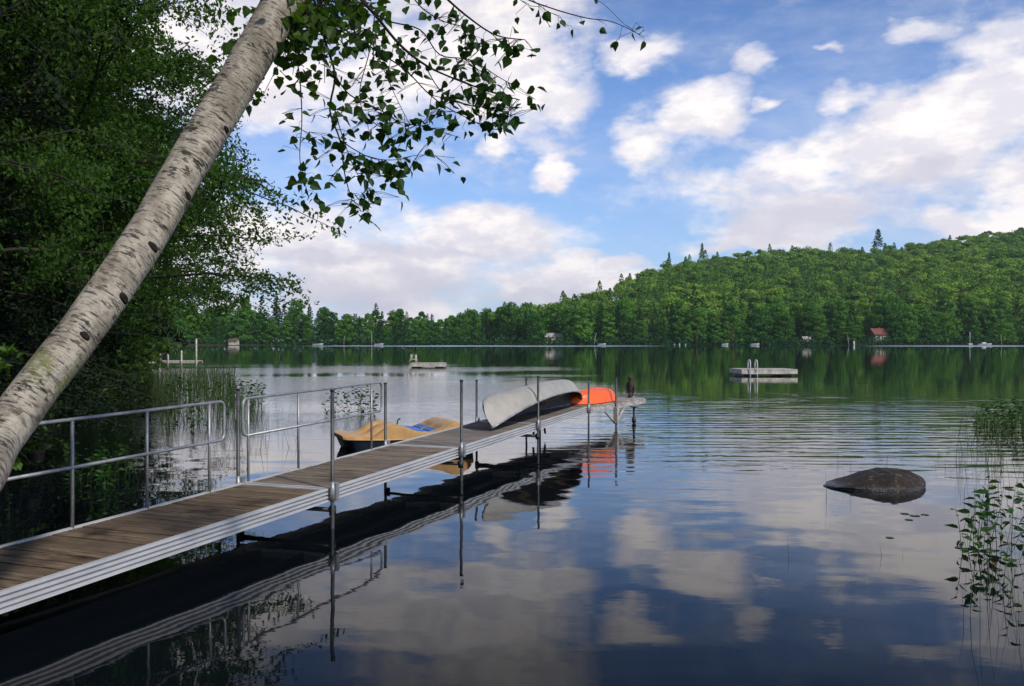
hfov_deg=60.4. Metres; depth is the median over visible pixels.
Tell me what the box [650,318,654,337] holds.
pine tree
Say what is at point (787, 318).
broadleaf tree
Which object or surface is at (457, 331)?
broadleaf tree
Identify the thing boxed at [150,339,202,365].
dock
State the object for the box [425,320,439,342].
broadleaf tree
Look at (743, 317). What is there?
broadleaf tree
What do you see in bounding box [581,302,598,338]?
broadleaf tree
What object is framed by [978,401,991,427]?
water plant
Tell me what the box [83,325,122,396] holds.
shrub
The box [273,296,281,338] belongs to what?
pine tree
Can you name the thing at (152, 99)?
broadleaf tree
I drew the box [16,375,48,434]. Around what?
shrub
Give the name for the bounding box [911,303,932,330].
broadleaf tree
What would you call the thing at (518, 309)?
broadleaf tree
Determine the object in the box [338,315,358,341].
broadleaf tree
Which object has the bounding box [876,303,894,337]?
broadleaf tree
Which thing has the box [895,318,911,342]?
broadleaf tree
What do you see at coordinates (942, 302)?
broadleaf tree
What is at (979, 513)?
water plant
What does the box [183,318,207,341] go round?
broadleaf tree
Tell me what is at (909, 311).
broadleaf tree
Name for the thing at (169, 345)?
shrub
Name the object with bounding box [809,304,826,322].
broadleaf tree
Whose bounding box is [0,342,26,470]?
shrub
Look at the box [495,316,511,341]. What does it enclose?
broadleaf tree
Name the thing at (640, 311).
pine tree
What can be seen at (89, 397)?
shrub
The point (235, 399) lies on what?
water plant
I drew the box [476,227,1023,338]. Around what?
hillside forest
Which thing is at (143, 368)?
shrub
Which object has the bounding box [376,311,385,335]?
pine tree
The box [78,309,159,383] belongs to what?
shrub
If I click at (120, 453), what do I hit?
water plant
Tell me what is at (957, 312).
pine tree
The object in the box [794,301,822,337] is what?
broadleaf tree
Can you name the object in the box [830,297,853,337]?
broadleaf tree
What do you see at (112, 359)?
shrub
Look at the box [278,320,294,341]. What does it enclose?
broadleaf tree
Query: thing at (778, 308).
broadleaf tree
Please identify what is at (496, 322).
pine tree
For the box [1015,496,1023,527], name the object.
water plant
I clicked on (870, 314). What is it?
broadleaf tree
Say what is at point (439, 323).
broadleaf tree
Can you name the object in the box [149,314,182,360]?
shrub
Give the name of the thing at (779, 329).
broadleaf tree
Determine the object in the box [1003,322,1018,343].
broadleaf tree
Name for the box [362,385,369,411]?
water plant
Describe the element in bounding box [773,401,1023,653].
sparse reeds
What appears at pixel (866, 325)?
pine tree
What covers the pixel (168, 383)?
water plant
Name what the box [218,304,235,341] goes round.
broadleaf tree
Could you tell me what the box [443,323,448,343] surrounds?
pine tree
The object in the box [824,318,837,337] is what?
broadleaf tree
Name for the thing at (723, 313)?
broadleaf tree
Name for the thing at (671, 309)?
pine tree
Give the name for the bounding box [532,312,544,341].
broadleaf tree
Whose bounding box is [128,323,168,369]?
shrub
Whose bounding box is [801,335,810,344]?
shed
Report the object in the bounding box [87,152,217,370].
broadleaf tree
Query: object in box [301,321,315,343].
broadleaf tree
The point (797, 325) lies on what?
pine tree
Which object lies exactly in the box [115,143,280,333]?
overhanging tree
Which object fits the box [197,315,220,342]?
broadleaf tree
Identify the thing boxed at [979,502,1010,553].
water plant
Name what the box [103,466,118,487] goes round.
water plant
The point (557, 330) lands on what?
pine tree
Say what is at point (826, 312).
broadleaf tree
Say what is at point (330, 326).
pine tree
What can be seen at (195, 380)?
reeds
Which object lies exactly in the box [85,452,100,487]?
water plant
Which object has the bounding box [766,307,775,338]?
pine tree
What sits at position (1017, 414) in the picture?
water plant
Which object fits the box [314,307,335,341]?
broadleaf tree
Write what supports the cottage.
on the ground at (659, 312)
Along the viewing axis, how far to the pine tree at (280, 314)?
371.06 m
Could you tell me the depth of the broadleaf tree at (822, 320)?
369.75 m
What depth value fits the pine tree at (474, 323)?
369.21 m
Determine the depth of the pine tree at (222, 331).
371.27 m
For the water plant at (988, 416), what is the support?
in the lake water
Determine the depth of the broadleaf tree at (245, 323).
368.13 m
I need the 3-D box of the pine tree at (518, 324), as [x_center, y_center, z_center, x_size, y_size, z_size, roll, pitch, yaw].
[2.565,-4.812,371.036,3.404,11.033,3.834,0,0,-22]
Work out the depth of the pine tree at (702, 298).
386.19 m
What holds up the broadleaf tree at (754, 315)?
on the ground at (659, 312)
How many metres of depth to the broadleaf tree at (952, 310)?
376.39 m
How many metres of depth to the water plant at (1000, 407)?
16.19 m
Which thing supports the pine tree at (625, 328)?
on the ground at (659, 312)
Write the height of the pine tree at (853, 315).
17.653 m
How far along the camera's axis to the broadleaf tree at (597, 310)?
386.20 m
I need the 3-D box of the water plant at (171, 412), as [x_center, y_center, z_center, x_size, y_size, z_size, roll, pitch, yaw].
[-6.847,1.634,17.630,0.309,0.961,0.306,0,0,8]
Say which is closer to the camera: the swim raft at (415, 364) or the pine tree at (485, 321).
the swim raft at (415, 364)
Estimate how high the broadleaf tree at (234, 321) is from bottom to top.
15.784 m
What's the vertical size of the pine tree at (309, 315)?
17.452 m
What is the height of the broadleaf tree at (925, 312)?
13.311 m
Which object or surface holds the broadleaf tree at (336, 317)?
on the ground at (659, 312)
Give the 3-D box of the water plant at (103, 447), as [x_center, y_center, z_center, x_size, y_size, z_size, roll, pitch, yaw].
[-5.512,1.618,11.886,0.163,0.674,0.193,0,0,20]
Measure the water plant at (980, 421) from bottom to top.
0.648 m
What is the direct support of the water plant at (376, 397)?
in the lake water
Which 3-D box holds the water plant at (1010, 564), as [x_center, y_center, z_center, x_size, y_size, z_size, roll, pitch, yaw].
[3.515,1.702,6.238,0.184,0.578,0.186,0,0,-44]
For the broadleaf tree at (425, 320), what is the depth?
376.59 m
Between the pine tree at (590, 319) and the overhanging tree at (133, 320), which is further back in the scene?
the pine tree at (590, 319)
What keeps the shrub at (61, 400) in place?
on the ground at (659, 312)
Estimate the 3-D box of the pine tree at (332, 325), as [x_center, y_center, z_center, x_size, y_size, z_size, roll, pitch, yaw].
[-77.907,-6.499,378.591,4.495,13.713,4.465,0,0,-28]
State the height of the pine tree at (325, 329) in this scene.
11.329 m
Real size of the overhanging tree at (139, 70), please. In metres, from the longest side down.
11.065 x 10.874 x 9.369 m
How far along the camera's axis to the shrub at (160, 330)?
54.17 m
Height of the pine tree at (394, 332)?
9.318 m
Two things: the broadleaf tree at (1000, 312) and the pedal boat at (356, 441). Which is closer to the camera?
the pedal boat at (356, 441)
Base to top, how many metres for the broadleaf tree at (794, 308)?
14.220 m
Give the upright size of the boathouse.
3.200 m
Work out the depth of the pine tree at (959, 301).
378.46 m
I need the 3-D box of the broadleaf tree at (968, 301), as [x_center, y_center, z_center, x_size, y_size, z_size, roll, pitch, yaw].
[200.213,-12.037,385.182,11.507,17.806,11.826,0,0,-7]
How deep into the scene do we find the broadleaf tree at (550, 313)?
382.58 m
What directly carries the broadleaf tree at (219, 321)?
on the ground at (659, 312)
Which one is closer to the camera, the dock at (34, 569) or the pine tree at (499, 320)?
the dock at (34, 569)
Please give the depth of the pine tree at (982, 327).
370.94 m
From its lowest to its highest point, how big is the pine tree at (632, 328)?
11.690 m
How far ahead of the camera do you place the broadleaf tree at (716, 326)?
366.69 m
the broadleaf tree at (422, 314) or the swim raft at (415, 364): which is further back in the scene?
the broadleaf tree at (422, 314)
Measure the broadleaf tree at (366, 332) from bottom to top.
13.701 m
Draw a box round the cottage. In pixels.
[866,327,887,343]
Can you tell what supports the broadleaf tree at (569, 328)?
on the ground at (659, 312)
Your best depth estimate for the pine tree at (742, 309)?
384.99 m
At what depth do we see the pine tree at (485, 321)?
376.85 m
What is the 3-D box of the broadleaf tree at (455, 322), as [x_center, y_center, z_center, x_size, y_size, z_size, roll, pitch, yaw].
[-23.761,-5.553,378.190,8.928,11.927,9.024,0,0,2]
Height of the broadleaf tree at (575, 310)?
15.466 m
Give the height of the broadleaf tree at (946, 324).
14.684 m
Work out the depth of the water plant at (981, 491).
7.88 m
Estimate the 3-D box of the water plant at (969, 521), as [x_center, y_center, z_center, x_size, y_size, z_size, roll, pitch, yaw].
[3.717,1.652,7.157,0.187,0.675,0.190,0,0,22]
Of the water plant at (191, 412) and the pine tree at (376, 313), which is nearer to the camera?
the water plant at (191, 412)
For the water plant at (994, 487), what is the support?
in the lake water
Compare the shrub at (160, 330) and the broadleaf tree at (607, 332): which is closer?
the shrub at (160, 330)
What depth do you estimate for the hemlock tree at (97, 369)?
16.18 m
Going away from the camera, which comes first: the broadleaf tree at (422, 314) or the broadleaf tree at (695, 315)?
the broadleaf tree at (695, 315)
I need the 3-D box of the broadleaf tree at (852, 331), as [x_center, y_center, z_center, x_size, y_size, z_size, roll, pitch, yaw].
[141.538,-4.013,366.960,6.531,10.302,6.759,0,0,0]
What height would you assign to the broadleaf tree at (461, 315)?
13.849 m
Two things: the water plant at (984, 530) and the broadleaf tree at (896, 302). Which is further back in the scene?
the broadleaf tree at (896, 302)
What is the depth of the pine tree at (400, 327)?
371.18 m
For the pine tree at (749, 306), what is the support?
on the ground at (659, 312)
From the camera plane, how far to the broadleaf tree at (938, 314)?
375.61 m
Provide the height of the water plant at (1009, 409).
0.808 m
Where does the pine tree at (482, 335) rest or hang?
on the ground at (659, 312)
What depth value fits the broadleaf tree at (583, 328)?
366.46 m
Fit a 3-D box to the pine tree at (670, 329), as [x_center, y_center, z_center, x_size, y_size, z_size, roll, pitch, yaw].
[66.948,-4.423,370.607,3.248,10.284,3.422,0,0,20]
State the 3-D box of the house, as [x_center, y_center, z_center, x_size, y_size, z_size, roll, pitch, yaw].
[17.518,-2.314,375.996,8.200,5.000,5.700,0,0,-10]
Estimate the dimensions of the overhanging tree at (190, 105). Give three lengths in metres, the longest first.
13.471 x 13.238 x 12.046 m
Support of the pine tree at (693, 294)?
on the ground at (659, 312)
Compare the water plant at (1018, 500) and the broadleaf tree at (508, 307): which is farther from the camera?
the broadleaf tree at (508, 307)
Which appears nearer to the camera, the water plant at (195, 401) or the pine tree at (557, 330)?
the water plant at (195, 401)
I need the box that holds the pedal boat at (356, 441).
[334,417,463,452]
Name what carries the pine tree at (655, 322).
on the ground at (659, 312)
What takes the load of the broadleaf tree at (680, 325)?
on the ground at (659, 312)
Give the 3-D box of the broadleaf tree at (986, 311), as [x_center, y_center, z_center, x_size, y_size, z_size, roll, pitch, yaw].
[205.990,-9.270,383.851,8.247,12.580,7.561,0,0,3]
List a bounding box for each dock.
[0,376,645,613]
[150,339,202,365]
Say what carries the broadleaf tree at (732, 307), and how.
on the ground at (659, 312)
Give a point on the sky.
(738, 126)
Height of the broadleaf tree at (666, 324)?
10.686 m
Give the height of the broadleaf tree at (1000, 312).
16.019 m
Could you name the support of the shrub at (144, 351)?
on the ground at (659, 312)
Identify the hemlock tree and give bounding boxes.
[0,0,153,478]
[0,0,163,453]
[0,2,159,426]
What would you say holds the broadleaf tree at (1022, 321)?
on the ground at (659, 312)
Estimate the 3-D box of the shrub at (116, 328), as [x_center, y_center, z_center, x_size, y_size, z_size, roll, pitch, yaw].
[-13.585,0.338,25.615,4.016,3.402,4.036,0,0,-12]
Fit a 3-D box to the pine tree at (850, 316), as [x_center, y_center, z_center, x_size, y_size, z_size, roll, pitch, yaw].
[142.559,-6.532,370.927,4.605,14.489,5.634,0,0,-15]
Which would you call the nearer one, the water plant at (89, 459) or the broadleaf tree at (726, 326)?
the water plant at (89, 459)
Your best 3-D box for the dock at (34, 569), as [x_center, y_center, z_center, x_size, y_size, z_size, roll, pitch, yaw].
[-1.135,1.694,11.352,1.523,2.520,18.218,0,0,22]
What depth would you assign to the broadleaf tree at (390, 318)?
375.97 m
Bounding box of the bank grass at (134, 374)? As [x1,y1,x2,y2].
[45,363,149,418]
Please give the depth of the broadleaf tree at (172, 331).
367.40 m
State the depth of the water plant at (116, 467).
11.11 m
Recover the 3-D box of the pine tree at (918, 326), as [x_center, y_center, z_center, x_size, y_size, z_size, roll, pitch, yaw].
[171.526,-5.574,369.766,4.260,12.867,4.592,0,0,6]
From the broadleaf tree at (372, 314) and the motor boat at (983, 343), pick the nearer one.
the motor boat at (983, 343)
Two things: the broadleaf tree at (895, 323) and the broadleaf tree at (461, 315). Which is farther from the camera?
the broadleaf tree at (461, 315)
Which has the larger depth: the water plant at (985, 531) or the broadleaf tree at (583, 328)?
the broadleaf tree at (583, 328)
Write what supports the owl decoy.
on the dock at (34, 569)
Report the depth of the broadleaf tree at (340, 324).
367.80 m
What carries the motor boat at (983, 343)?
on the lake water
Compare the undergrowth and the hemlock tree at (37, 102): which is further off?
the undergrowth
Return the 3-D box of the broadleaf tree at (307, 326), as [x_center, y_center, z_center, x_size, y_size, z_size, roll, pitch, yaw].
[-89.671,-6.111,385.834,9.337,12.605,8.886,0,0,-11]
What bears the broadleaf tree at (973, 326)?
on the ground at (659, 312)
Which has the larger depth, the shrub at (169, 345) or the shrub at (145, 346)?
the shrub at (169, 345)
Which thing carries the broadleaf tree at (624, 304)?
on the ground at (659, 312)
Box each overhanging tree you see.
[0,0,208,311]
[0,0,319,379]
[0,0,351,428]
[0,3,279,400]
[0,19,239,372]
[7,52,304,328]
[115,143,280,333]
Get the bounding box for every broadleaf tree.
[0,0,178,395]
[0,13,193,368]
[0,180,90,390]
[8,18,177,367]
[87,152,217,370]
[162,300,182,320]
[167,318,177,341]
[173,320,187,341]
[174,302,194,334]
[176,314,200,340]
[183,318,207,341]
[194,313,204,338]
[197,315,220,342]
[207,309,227,339]
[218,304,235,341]
[219,315,232,340]
[226,307,255,340]
[229,308,258,341]
[236,298,255,313]
[249,311,265,340]
[254,318,267,343]
[261,317,280,343]
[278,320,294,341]
[283,314,298,339]
[284,298,308,340]
[298,316,315,340]
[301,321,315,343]
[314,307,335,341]
[327,312,338,335]
[333,319,350,341]
[334,322,345,343]
[338,313,353,335]
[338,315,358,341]
[356,317,364,339]
[359,313,375,342]
[369,310,385,340]
[380,326,392,340]
[382,310,401,339]
[392,308,409,340]
[403,317,413,341]
[406,319,423,343]
[415,311,427,333]
[416,321,429,344]
[421,317,429,333]
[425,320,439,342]
[432,319,448,342]
[443,318,452,340]
[448,317,462,337]
[450,312,467,328]
[451,327,461,342]
[459,317,478,341]
[467,309,483,340]
[478,308,495,339]
[490,308,507,339]
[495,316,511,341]
[498,302,519,338]
[506,305,533,341]
[519,302,531,330]
[521,312,548,343]
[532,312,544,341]
[542,302,563,335]
[554,306,579,339]
[562,315,577,341]
[570,306,596,343]
[571,308,591,341]
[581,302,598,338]
[592,304,610,336]
[597,314,619,342]
[609,298,637,341]
[619,296,635,336]
[630,309,646,337]
[634,320,648,343]
[658,317,670,339]
[668,299,685,332]
[670,309,688,337]
[673,320,685,341]
[682,325,693,343]
[684,309,708,341]
[698,307,713,335]
[705,311,716,333]
[709,319,723,344]
[717,316,731,337]
[721,320,735,342]
[722,302,742,332]
[724,302,744,343]
[735,314,751,337]
[743,306,774,343]
[754,305,773,339]
[768,296,788,322]
[769,302,794,336]
[772,313,795,339]
[772,325,784,341]
[788,304,805,333]
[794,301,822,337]
[804,312,823,337]
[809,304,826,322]
[812,315,831,341]
[820,301,838,334]
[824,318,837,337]
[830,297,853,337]
[834,322,849,342]
[844,321,859,342]
[854,318,864,338]
[858,309,874,331]
[871,293,888,323]
[871,314,888,328]
[876,294,909,321]
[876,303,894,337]
[880,311,910,342]
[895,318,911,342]
[899,305,922,342]
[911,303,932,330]
[917,309,930,334]
[918,315,936,342]
[926,321,942,342]
[930,311,946,333]
[933,311,963,342]
[933,312,950,335]
[934,292,955,329]
[945,307,968,337]
[959,296,981,330]
[967,316,983,342]
[978,307,989,325]
[978,313,988,335]
[980,308,1005,342]
[987,297,1015,329]
[990,307,1013,342]
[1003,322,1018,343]
[1008,317,1023,342]
[1017,314,1023,340]
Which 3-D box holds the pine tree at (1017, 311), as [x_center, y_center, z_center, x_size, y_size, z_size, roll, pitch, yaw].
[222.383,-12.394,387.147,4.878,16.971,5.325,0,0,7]
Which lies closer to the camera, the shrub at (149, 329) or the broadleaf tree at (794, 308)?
the shrub at (149, 329)
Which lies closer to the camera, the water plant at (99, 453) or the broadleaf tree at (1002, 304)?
the water plant at (99, 453)
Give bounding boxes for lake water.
[0,345,1023,685]
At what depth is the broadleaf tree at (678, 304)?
385.66 m
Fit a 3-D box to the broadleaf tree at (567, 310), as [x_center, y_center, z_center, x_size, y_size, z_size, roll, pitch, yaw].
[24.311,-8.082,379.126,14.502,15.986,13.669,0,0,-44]
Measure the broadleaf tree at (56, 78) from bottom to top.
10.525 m
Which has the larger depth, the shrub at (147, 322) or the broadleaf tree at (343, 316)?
the broadleaf tree at (343, 316)
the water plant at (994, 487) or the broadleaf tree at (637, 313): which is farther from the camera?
the broadleaf tree at (637, 313)
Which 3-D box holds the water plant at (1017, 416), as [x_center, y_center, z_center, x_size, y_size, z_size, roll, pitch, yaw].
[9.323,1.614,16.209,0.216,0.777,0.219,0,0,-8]
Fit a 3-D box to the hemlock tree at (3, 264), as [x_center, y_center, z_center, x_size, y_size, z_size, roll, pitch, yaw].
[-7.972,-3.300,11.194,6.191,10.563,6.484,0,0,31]
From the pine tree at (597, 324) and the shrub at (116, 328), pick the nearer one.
the shrub at (116, 328)
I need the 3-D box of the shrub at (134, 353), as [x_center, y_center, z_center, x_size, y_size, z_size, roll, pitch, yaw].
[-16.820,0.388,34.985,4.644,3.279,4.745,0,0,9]
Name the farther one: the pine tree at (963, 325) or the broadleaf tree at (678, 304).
the broadleaf tree at (678, 304)
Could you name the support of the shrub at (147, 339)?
on the ground at (659, 312)
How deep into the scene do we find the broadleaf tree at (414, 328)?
366.92 m
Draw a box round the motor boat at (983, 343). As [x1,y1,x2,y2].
[977,342,991,344]
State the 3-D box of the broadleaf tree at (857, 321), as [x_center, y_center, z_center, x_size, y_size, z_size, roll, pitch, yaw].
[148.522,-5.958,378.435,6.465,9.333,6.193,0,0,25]
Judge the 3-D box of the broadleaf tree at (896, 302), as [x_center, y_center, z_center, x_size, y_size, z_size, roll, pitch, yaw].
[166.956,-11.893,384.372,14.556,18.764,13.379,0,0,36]
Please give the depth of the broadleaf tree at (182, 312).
376.72 m
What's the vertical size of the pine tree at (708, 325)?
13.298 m
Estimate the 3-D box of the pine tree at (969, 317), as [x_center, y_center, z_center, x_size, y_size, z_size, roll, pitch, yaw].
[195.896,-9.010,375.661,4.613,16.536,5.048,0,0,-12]
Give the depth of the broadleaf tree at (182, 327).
366.89 m
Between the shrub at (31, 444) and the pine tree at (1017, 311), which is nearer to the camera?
the shrub at (31, 444)
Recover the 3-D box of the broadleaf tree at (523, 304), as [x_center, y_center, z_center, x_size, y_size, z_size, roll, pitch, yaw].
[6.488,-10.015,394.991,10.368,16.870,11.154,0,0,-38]
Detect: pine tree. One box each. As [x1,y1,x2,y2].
[220,318,225,340]
[249,317,256,342]
[257,295,267,323]
[268,298,279,341]
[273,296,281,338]
[276,309,284,335]
[298,315,306,338]
[304,304,313,331]
[312,319,316,336]
[322,318,328,339]
[328,323,332,339]
[330,312,334,342]
[352,314,360,341]
[373,303,380,337]
[375,318,383,340]
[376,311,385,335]
[391,323,398,342]
[396,313,405,340]
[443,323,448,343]
[469,315,478,341]
[480,316,485,341]
[482,312,491,340]
[493,307,499,339]
[495,313,504,339]
[515,319,520,340]
[520,310,529,340]
[547,319,553,332]
[553,316,559,332]
[586,309,595,340]
[595,314,601,339]
[596,302,604,343]
[614,306,624,338]
[619,313,627,340]
[629,317,636,340]
[636,305,642,334]
[646,310,653,333]
[648,307,659,340]
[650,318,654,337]
[668,303,674,325]
[668,321,673,339]
[686,285,697,341]
[700,296,706,319]
[706,313,713,340]
[736,294,744,319]
[745,314,751,335]
[747,299,753,326]
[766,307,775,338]
[793,309,802,338]
[827,315,835,340]
[846,310,856,340]
[849,296,855,319]
[862,312,870,339]
[871,229,883,246]
[903,294,909,307]
[915,315,923,341]
[953,309,962,342]
[955,296,966,327]
[956,307,968,340]
[966,303,973,336]
[979,314,985,336]
[1014,296,1023,317]
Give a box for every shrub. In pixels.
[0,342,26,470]
[0,346,12,374]
[0,355,69,452]
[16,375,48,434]
[21,303,94,414]
[24,360,78,414]
[43,312,122,360]
[44,298,144,395]
[52,321,128,406]
[58,318,123,403]
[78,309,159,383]
[79,333,159,385]
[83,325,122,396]
[98,345,153,379]
[100,317,162,390]
[107,310,175,379]
[112,310,155,382]
[118,312,159,375]
[118,319,176,364]
[121,316,174,374]
[125,327,151,375]
[125,328,165,367]
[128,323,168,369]
[129,283,177,374]
[135,303,166,369]
[137,331,166,363]
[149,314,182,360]
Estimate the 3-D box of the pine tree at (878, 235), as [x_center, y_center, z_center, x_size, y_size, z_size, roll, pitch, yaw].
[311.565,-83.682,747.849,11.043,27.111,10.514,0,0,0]
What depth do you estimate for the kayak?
17.57 m
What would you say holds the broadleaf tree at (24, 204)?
on the ground at (659, 312)
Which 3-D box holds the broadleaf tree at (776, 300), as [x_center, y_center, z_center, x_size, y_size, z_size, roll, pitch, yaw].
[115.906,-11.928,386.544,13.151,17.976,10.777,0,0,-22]
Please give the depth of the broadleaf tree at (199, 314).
375.92 m
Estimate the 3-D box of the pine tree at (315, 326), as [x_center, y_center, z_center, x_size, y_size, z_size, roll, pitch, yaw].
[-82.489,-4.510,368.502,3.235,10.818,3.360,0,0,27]
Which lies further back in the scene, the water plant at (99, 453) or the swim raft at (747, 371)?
the swim raft at (747, 371)
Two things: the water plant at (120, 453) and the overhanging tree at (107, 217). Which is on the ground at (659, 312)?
the overhanging tree at (107, 217)
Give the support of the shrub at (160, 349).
on the ground at (659, 312)
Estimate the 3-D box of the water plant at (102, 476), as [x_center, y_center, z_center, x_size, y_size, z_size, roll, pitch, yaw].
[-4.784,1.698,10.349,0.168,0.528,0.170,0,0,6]
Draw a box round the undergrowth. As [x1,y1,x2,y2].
[166,326,1023,344]
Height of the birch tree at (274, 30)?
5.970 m
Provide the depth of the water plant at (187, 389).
20.99 m
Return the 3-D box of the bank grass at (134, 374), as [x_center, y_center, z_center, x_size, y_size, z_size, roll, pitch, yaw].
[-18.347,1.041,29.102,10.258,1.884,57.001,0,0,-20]
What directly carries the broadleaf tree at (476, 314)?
on the ground at (659, 312)
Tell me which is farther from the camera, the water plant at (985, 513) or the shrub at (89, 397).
the shrub at (89, 397)
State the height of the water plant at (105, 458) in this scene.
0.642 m
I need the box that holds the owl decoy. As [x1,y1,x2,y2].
[626,375,634,397]
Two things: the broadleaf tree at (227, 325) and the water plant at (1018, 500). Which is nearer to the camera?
the water plant at (1018, 500)
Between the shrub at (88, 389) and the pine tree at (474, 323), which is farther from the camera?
the pine tree at (474, 323)
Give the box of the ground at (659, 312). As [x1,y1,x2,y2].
[47,248,1021,415]
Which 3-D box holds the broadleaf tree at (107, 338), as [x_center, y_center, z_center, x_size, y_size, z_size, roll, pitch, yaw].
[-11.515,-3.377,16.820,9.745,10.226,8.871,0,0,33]
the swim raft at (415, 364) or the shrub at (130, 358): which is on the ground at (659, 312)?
the shrub at (130, 358)
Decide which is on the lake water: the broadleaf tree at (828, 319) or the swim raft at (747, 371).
the swim raft at (747, 371)
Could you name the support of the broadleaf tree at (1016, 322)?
on the ground at (659, 312)
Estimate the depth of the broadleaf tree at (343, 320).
375.41 m
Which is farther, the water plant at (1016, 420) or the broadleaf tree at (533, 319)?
the broadleaf tree at (533, 319)
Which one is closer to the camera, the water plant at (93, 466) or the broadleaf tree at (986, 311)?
the water plant at (93, 466)
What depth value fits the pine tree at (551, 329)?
377.94 m
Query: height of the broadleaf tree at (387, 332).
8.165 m
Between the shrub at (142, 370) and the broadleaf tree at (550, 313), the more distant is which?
the broadleaf tree at (550, 313)
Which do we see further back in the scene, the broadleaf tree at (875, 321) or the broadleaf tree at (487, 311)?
the broadleaf tree at (487, 311)
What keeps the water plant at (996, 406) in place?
in the lake water
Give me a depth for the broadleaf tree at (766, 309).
374.54 m
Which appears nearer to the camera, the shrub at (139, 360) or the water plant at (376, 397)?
the water plant at (376, 397)
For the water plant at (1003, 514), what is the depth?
8.14 m
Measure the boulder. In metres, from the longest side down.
1.243 x 0.847 x 0.456 m
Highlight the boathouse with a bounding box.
[228,337,239,344]
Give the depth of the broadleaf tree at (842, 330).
366.73 m
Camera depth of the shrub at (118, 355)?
26.21 m
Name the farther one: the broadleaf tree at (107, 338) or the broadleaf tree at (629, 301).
the broadleaf tree at (629, 301)
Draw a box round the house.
[544,333,562,342]
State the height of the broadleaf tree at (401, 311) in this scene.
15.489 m
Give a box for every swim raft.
[409,354,446,367]
[729,359,797,375]
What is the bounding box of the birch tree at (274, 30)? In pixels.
[0,0,645,491]
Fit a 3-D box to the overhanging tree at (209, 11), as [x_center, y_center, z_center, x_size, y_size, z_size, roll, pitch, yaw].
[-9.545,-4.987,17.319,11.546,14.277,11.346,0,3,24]
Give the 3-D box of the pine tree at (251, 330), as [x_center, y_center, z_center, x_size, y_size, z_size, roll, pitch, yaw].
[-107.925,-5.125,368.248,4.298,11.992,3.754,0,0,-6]
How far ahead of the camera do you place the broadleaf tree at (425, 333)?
366.71 m
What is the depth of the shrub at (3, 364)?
7.00 m
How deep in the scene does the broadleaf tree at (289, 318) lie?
378.33 m
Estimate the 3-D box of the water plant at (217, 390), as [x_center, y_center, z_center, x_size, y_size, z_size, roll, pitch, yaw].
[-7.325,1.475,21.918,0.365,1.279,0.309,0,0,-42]
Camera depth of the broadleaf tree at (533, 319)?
367.91 m
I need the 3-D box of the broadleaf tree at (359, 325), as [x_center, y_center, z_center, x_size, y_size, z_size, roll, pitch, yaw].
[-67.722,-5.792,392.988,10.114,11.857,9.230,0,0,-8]
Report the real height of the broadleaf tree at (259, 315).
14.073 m
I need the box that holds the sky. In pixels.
[90,0,1023,340]
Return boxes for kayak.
[571,387,617,404]
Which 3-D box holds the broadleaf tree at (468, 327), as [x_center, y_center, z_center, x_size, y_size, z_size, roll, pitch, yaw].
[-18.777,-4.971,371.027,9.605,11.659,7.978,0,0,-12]
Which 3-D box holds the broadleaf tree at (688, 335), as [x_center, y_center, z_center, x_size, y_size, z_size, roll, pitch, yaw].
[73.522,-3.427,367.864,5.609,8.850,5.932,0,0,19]
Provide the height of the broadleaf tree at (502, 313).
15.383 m
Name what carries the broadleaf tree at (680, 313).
on the ground at (659, 312)
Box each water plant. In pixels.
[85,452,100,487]
[86,454,99,484]
[94,449,107,481]
[98,440,106,459]
[98,466,111,491]
[102,451,114,485]
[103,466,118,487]
[112,444,124,481]
[112,454,121,476]
[160,401,174,429]
[165,379,175,403]
[181,381,191,412]
[186,400,197,424]
[186,410,199,429]
[187,389,200,420]
[214,377,222,411]
[229,384,242,419]
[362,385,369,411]
[373,391,379,414]
[945,508,967,552]
[957,505,981,557]
[959,488,983,551]
[969,493,992,540]
[970,510,993,552]
[971,507,995,547]
[973,484,1002,539]
[975,414,985,430]
[975,475,1001,531]
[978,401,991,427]
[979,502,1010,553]
[985,405,993,430]
[986,486,1014,545]
[989,399,1000,421]
[990,504,1009,530]
[993,543,1018,589]
[994,401,1007,436]
[994,412,1005,437]
[1002,483,1023,550]
[1004,403,1012,425]
[1010,402,1022,430]
[1010,408,1020,436]
[1010,410,1023,435]
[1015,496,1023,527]
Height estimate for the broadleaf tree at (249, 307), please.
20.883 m
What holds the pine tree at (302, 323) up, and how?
on the ground at (659, 312)
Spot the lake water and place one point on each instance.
(672, 525)
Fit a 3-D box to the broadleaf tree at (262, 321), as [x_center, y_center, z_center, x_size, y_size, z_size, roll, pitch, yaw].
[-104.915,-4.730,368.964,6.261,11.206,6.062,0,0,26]
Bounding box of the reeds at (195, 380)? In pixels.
[139,357,302,448]
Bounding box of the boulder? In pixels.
[823,468,925,491]
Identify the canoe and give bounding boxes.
[482,379,582,428]
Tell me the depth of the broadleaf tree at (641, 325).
367.17 m
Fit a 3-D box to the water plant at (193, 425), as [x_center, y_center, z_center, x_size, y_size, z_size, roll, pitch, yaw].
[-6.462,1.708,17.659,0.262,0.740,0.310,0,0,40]
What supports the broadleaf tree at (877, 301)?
on the ground at (659, 312)
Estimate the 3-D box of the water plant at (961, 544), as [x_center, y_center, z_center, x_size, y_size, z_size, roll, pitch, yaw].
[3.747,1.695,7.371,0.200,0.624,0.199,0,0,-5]
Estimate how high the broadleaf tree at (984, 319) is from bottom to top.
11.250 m
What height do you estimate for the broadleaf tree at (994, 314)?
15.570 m

